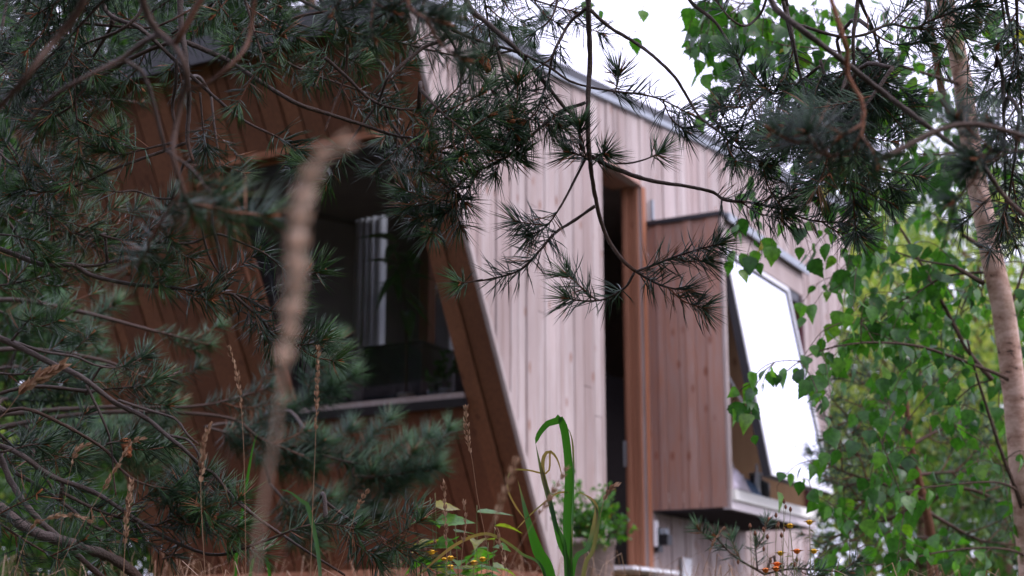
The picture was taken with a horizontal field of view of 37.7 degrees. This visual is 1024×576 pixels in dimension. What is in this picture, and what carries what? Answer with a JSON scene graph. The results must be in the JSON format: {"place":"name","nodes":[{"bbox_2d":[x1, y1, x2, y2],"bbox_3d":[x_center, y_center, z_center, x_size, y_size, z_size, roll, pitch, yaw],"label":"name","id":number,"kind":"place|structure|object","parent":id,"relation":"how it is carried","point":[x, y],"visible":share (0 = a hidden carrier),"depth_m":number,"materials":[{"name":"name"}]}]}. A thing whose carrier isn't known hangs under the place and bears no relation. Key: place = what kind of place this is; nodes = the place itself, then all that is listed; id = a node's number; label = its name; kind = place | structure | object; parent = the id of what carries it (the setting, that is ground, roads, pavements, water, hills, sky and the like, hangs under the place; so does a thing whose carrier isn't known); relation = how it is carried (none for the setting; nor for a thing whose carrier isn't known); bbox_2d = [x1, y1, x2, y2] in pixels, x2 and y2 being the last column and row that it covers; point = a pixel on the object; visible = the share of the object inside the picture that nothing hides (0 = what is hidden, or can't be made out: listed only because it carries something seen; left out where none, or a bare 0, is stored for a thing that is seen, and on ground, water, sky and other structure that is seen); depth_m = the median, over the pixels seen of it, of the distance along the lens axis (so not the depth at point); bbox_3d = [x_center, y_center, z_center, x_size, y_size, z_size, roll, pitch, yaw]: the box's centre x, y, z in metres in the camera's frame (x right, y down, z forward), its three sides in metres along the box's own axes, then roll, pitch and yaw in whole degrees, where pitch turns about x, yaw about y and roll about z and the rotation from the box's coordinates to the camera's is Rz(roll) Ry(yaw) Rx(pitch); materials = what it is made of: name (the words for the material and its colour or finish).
{"place":"outdoors","nodes":[
{"label":"outdoors","id":0,"kind":"place"},
{"bbox_2d":[254,130,356,575],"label":"grass stalk","id":1,"kind":"object","parent":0,"point":[298,238],"depth_m":0.66,"materials":[{"name":"beige plant"}]},
{"bbox_2d":[336,488,369,574],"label":"grass stalk","id":2,"kind":"object","parent":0,"point":[363,495],"depth_m":2.50,"materials":[{"name":"brown plant"}]},
{"bbox_2d":[362,340,454,400],"bbox_3d":[-0.577,0.534,8.369,0.394,0.395,0.356,-8,-16,28],"label":"storage box","id":3,"kind":"object","parent":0,"point":[386,362],"visible":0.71,"depth_m":8.24,"materials":[{"name":"black plastic"}]},
{"bbox_2d":[0,548,999,575],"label":"dry grass","id":4,"kind":"structure","parent":0,"point":[209,569],"depth_m":4.57,"materials":[{"name":"brown plant"}]},
{"bbox_2d":[3,0,1023,575],"label":"sky","id":5,"kind":"structure","parent":0,"point":[660,33],"materials":[{"name":"white"}]},
{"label":"ground","id":6,"kind":"structure","parent":0,"visible":0},
{"bbox_2d":[0,357,70,417],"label":"grass stalk","id":7,"kind":"object","parent":6,"relation":"on","point":[43,375],"depth_m":2.20,"materials":[{"name":"brown plant"}]},
{"bbox_2d":[14,512,93,575],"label":"grass stalk","id":8,"kind":"object","parent":6,"relation":"on","point":[50,517],"depth_m":2.20,"materials":[{"name":"brown plant"}]},
{"bbox_2d":[55,442,91,573],"bbox_3d":[-0.707,0.923,2.270,0.029,1.377,0.103,8,-16,-28],"label":"grass stalk","id":9,"kind":"object","parent":6,"relation":"on","point":[78,448],"depth_m":2.40,"materials":[{"name":"brown plant"}]},
{"bbox_2d":[0,360,154,575],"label":"hazel tree","id":10,"kind":"object","parent":6,"relation":"on","point":[2,495],"visible":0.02,"depth_m":14.07,"materials":[{"name":"green plant"}]},
{"bbox_2d":[0,369,156,575],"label":"hazel tree","id":11,"kind":"object","parent":6,"relation":"on","point":[121,489],"visible":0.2,"depth_m":11.96,"materials":[{"name":"green plant"}]},
{"bbox_2d":[0,0,184,435],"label":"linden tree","id":12,"kind":"object","parent":6,"relation":"on","point":[19,3],"visible":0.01,"depth_m":20.25,"materials":[{"name":"green plant"}]},
{"bbox_2d":[55,436,146,574],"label":"grass stalk","id":13,"kind":"object","parent":6,"relation":"on","point":[114,470],"depth_m":2.40,"materials":[{"name":"brown plant"}]},
{"bbox_2d":[0,0,204,572],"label":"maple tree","id":14,"kind":"object","parent":6,"relation":"on","point":[5,357],"visible":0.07,"depth_m":14.84,"materials":[{"name":"green plant"}]},
{"bbox_2d":[1,0,223,419],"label":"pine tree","id":15,"kind":"object","parent":6,"relation":"on","point":[113,53],"visible":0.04,"depth_m":18.48,"materials":[{"name":"green plant"}]},
{"bbox_2d":[123,477,133,575],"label":"grass stalk","id":16,"kind":"object","parent":6,"relation":"on","point":[128,508],"depth_m":2.30,"materials":[{"name":"brown plant"}]},
{"bbox_2d":[198,421,212,575],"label":"grass stalk","id":17,"kind":"object","parent":6,"relation":"on","point":[203,457],"depth_m":2.20,"materials":[{"name":"brown plant"}]},
{"bbox_2d":[0,136,455,575],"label":"pine tree","id":18,"kind":"object","parent":6,"relation":"on","point":[186,497],"visible":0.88,"depth_m":2.63,"materials":[{"name":"green plant"}]},
{"bbox_2d":[0,285,465,567],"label":"pine tree","id":19,"kind":"object","parent":6,"relation":"on","point":[402,472],"visible":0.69,"depth_m":4.82,"materials":[{"name":"green plant"}]},
{"bbox_2d":[227,344,245,575],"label":"grass stalk","id":20,"kind":"object","parent":6,"relation":"on","point":[239,391],"depth_m":2.30,"materials":[{"name":"brown plant"}]},
{"bbox_2d":[234,434,293,575],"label":"grass plant","id":21,"kind":"object","parent":6,"relation":"on","point":[236,554],"depth_m":3.40,"materials":[{"name":"plant"}]},
{"bbox_2d":[204,0,326,34],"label":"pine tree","id":22,"kind":"object","parent":6,"relation":"on","point":[265,12],"depth_m":16.77,"materials":[{"name":"green plant"}]},
{"bbox_2d":[45,0,508,435],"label":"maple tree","id":23,"kind":"object","parent":6,"relation":"on","point":[172,15],"visible":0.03,"depth_m":17.71,"materials":[{"name":"green plant"}]},
{"bbox_2d":[280,489,321,575],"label":"grass plant","id":24,"kind":"object","parent":6,"relation":"on","point":[313,527],"depth_m":2.50,"materials":[{"name":"plant"}]},
{"bbox_2d":[310,345,320,575],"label":"grass stalk","id":25,"kind":"object","parent":6,"relation":"on","point":[316,393],"depth_m":2.30,"materials":[{"name":"brown plant"}]},
{"bbox_2d":[193,568,542,575],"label":"terrace","id":26,"kind":"structure","parent":6,"relation":"on","point":[484,571],"depth_m":7.28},
{"bbox_2d":[390,532,436,575],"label":"wild herb","id":27,"kind":"object","parent":6,"relation":"on","point":[425,549],"visible":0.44,"depth_m":2.99,"materials":[{"name":"brown plant"}]},
{"bbox_2d":[0,0,848,575],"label":"wooden house","id":28,"kind":"structure","parent":6,"relation":"on","point":[634,396],"depth_m":8.35,"materials":[{"name":"brown wood"}]},
{"bbox_2d":[315,362,331,404],"bbox_3d":[-1.027,0.545,8.231,0.114,0.307,0.130,7,-15,-26],"label":"potted plant","id":29,"kind":"object","parent":28,"relation":"on","point":[321,366],"visible":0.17,"depth_m":8.23,"materials":[{"name":"green plant"}]},
{"bbox_2d":[215,126,467,422],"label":"picture window","id":30,"kind":"structure","parent":28,"relation":"in","point":[454,399],"depth_m":7.72,"materials":[{"name":"black metal"}]},
{"bbox_2d":[331,367,352,403],"bbox_3d":[-0.937,0.537,8.232,0.136,0.324,0.135,3,-14,-12],"label":"potted plant","id":31,"kind":"object","parent":28,"relation":"on","point":[346,400],"visible":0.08,"depth_m":8.18,"materials":[{"name":"green plant"}]},
{"bbox_2d":[353,215,386,355],"bbox_3d":[-0.889,-0.018,9.333,0.219,0.876,0.043,-7,-16,28],"label":"curtain","id":32,"kind":"object","parent":28,"relation":"hanging from","point":[369,322],"visible":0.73,"depth_m":9.33,"materials":[{"name":"grey fabric"}]},
{"bbox_2d":[355,232,432,397],"bbox_3d":[-0.618,0.185,7.931,0.399,0.862,0.683,0,-14,0],"label":"potted plant","id":33,"kind":"object","parent":28,"relation":"on","point":[397,281],"visible":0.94,"depth_m":7.87,"materials":[{"name":"green plant"}]},
{"bbox_2d":[424,368,442,394],"bbox_3d":[-0.410,0.505,7.831,0.104,0.192,0.138,0,-14,0],"label":"potted plant","id":34,"kind":"object","parent":28,"relation":"on","point":[434,382],"visible":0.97,"depth_m":7.81,"materials":[{"name":"green plant"}]},
{"bbox_2d":[435,284,453,391],"bbox_3d":[-0.405,0.348,8.673,0.137,0.796,0.043,-7,-16,28],"label":"curtain","id":35,"kind":"object","parent":28,"relation":"hanging from","point":[442,337],"visible":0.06,"depth_m":8.70,"materials":[{"name":"fabric"}]},
{"bbox_2d":[432,349,459,393],"bbox_3d":[-0.343,0.458,7.841,0.154,0.289,0.105,8,-16,-29],"label":"potted plant","id":36,"kind":"object","parent":28,"relation":"on","point":[440,370],"visible":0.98,"depth_m":7.83,"materials":[{"name":"green plant"}]},
{"bbox_2d":[646,210,818,531],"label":"box window","id":37,"kind":"structure","parent":28,"relation":"in","point":[695,444],"depth_m":8.93,"materials":[{"name":"brown wood"}]},
{"bbox_2d":[732,468,751,492],"bbox_3d":[1.265,1.118,8.780,0.208,0.151,0.228,-8,-16,28],"label":"cloth","id":38,"kind":"object","parent":28,"relation":"on","point":[739,482],"visible":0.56,"depth_m":8.71,"materials":[{"name":"white fabric"}]},
{"bbox_2d":[745,478,762,495],"bbox_3d":[1.374,1.195,9.029,0.208,0.119,0.268,-8,-16,28],"label":"cloth","id":39,"kind":"object","parent":28,"relation":"on","point":[753,488],"visible":0.3,"depth_m":8.97,"materials":[{"name":"fabric"}]},
{"bbox_2d":[754,464,760,493],"bbox_3d":[1.483,1.165,9.069,0.036,0.200,0.036,0,-14,0],"label":"bottle","id":40,"kind":"object","parent":28,"relation":"on","point":[757,479],"visible":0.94,"depth_m":9.06,"materials":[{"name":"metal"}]},
{"bbox_2d":[749,473,769,497],"bbox_3d":[1.509,1.230,9.272,0.170,0.170,0.170,0,-14,0],"label":"jar","id":41,"kind":"object","parent":28,"relation":"on","point":[765,487],"visible":0.41,"depth_m":9.21,"materials":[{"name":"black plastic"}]},
{"bbox_2d":[440,479,447,570],"bbox_3d":[-0.108,0.948,2.380,0.019,1.283,0.072,-5,-15,18],"label":"grass stalk","id":42,"kind":"object","parent":6,"relation":"on","point":[443,488],"depth_m":2.50,"materials":[{"name":"brown plant"}]},
{"bbox_2d":[0,0,892,338],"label":"pine tree","id":43,"kind":"object","parent":6,"relation":"on","point":[22,92],"visible":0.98,"depth_m":2.59,"materials":[{"name":"green plant"}]},
{"bbox_2d":[428,550,488,575],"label":"yellow flower","id":44,"kind":"object","parent":6,"relation":"on","point":[472,562],"visible":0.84,"depth_m":2.91,"materials":[{"name":"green plant"}]},
{"bbox_2d":[404,495,520,575],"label":"leafy herb","id":45,"kind":"object","parent":6,"relation":"on","point":[454,519],"visible":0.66,"depth_m":3.23,"materials":[{"name":"green plant"}]},
{"bbox_2d":[460,499,466,575],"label":"grass stalk","id":46,"kind":"object","parent":6,"relation":"on","point":[465,515],"depth_m":2.50,"materials":[{"name":"brown plant"}]},
{"bbox_2d":[444,542,496,575],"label":"leafy herb","id":47,"kind":"object","parent":6,"relation":"on","point":[474,553],"visible":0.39,"depth_m":3.51,"materials":[{"name":"green plant"}]},
{"bbox_2d":[463,404,491,575],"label":"grass stalk","id":48,"kind":"object","parent":6,"relation":"on","point":[466,425],"depth_m":2.50,"materials":[{"name":"brown plant"}]},
{"bbox_2d":[418,532,545,575],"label":"grass plant","id":49,"kind":"object","parent":6,"relation":"on","point":[477,535],"depth_m":2.60,"materials":[{"name":"green plant"}]},
{"bbox_2d":[470,456,521,575],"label":"grass stalk","id":50,"kind":"object","parent":6,"relation":"on","point":[511,471],"depth_m":1.50,"materials":[{"name":"brown plant"}]},
{"bbox_2d":[494,526,506,568],"bbox_3d":[-0.010,0.986,2.379,0.014,1.203,0.062,-8,-16,30],"label":"grass stalk","id":51,"kind":"object","parent":6,"relation":"on","point":[498,542],"depth_m":2.50,"materials":[{"name":"brown plant"}]},
{"bbox_2d":[491,7,552,50],"bbox_3d":[0.179,0.436,27.582,2.963,12.317,3.075,-6,-15,22],"label":"pine tree","id":52,"kind":"object","parent":6,"relation":"on","point":[539,13],"visible":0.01,"depth_m":29.00,"materials":[{"name":"green plant"}]},
{"bbox_2d":[506,465,570,575],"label":"grass stalk","id":53,"kind":"object","parent":6,"relation":"on","point":[553,491],"depth_m":1.80,"materials":[{"name":"brown plant"}]},
{"bbox_2d":[506,415,599,575],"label":"reed plant","id":54,"kind":"object","parent":6,"relation":"on","point":[565,541],"visible":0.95,"depth_m":2.60,"materials":[{"name":"green plant"}]},
{"bbox_2d":[549,469,638,575],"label":"potted shrub","id":55,"kind":"object","parent":6,"relation":"on","point":[605,544],"visible":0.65,"depth_m":7.28,"materials":[{"name":"plant"}]},
{"bbox_2d":[591,482,620,575],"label":"grass stalk","id":56,"kind":"object","parent":6,"relation":"on","point":[611,488],"depth_m":2.60,"materials":[{"name":"brown plant"}]},
{"bbox_2d":[702,526,725,574],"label":"grass stalk","id":57,"kind":"object","parent":6,"relation":"on","point":[717,536],"depth_m":3.00,"materials":[{"name":"brown plant"}]},
{"bbox_2d":[737,499,797,575],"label":"wild herb","id":58,"kind":"object","parent":6,"relation":"on","point":[777,526],"visible":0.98,"depth_m":3.10,"materials":[{"name":"brown plant"}]},
{"bbox_2d":[684,508,874,575],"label":"pine tree","id":59,"kind":"object","parent":6,"relation":"on","point":[767,521],"visible":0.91,"depth_m":3.40,"materials":[{"name":"green plant"}]},
{"bbox_2d":[760,549,802,575],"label":"orange flower","id":60,"kind":"object","parent":6,"relation":"on","point":[776,568],"visible":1,"depth_m":2.88,"materials":[{"name":"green plant"}]},
{"bbox_2d":[775,520,818,575],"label":"yellow flower","id":61,"kind":"object","parent":6,"relation":"on","point":[791,525],"visible":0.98,"depth_m":3.09,"materials":[{"name":"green plant"}]},
{"bbox_2d":[581,0,1023,575],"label":"birch tree","id":62,"kind":"object","parent":6,"relation":"on","point":[907,308],"visible":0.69,"depth_m":3.97,"materials":[{"name":"green plant"}]},
{"bbox_2d":[680,0,1023,273],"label":"pine tree","id":63,"kind":"object","parent":6,"relation":"on","point":[854,120],"visible":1,"depth_m":2.47,"materials":[{"name":"green plant"}]},
{"bbox_2d":[782,318,1017,575],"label":"pine tree","id":64,"kind":"object","parent":6,"relation":"on","point":[928,515],"visible":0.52,"depth_m":5.02,"materials":[{"name":"green plant"}]},
{"bbox_2d":[783,150,1021,575],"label":"linden tree","id":65,"kind":"object","parent":6,"relation":"on","point":[902,270],"visible":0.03,"depth_m":22.69,"materials":[{"name":"green plant"}]},
{"bbox_2d":[809,390,1017,575],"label":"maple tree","id":66,"kind":"object","parent":6,"relation":"on","point":[959,511],"visible":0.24,"depth_m":13.98,"materials":[{"name":"green plant"}]},
{"bbox_2d":[808,206,1023,575],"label":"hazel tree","id":67,"kind":"object","parent":6,"relation":"on","point":[973,326],"visible":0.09,"depth_m":16.53,"materials":[{"name":"green plant"}]},
{"bbox_2d":[824,167,1023,575],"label":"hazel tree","id":68,"kind":"object","parent":6,"relation":"on","point":[1012,268],"visible":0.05,"depth_m":18.11,"materials":[{"name":"green plant"}]},
{"bbox_2d":[825,295,1023,575],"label":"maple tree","id":69,"kind":"object","parent":6,"relation":"on","point":[1008,567],"visible":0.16,"depth_m":15.18,"materials":[{"name":"green plant"}]},
{"bbox_2d":[831,91,1023,521],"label":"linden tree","id":70,"kind":"object","parent":6,"relation":"on","point":[921,145],"visible":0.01,"depth_m":24.25,"materials":[{"name":"green plant"}]}
]}

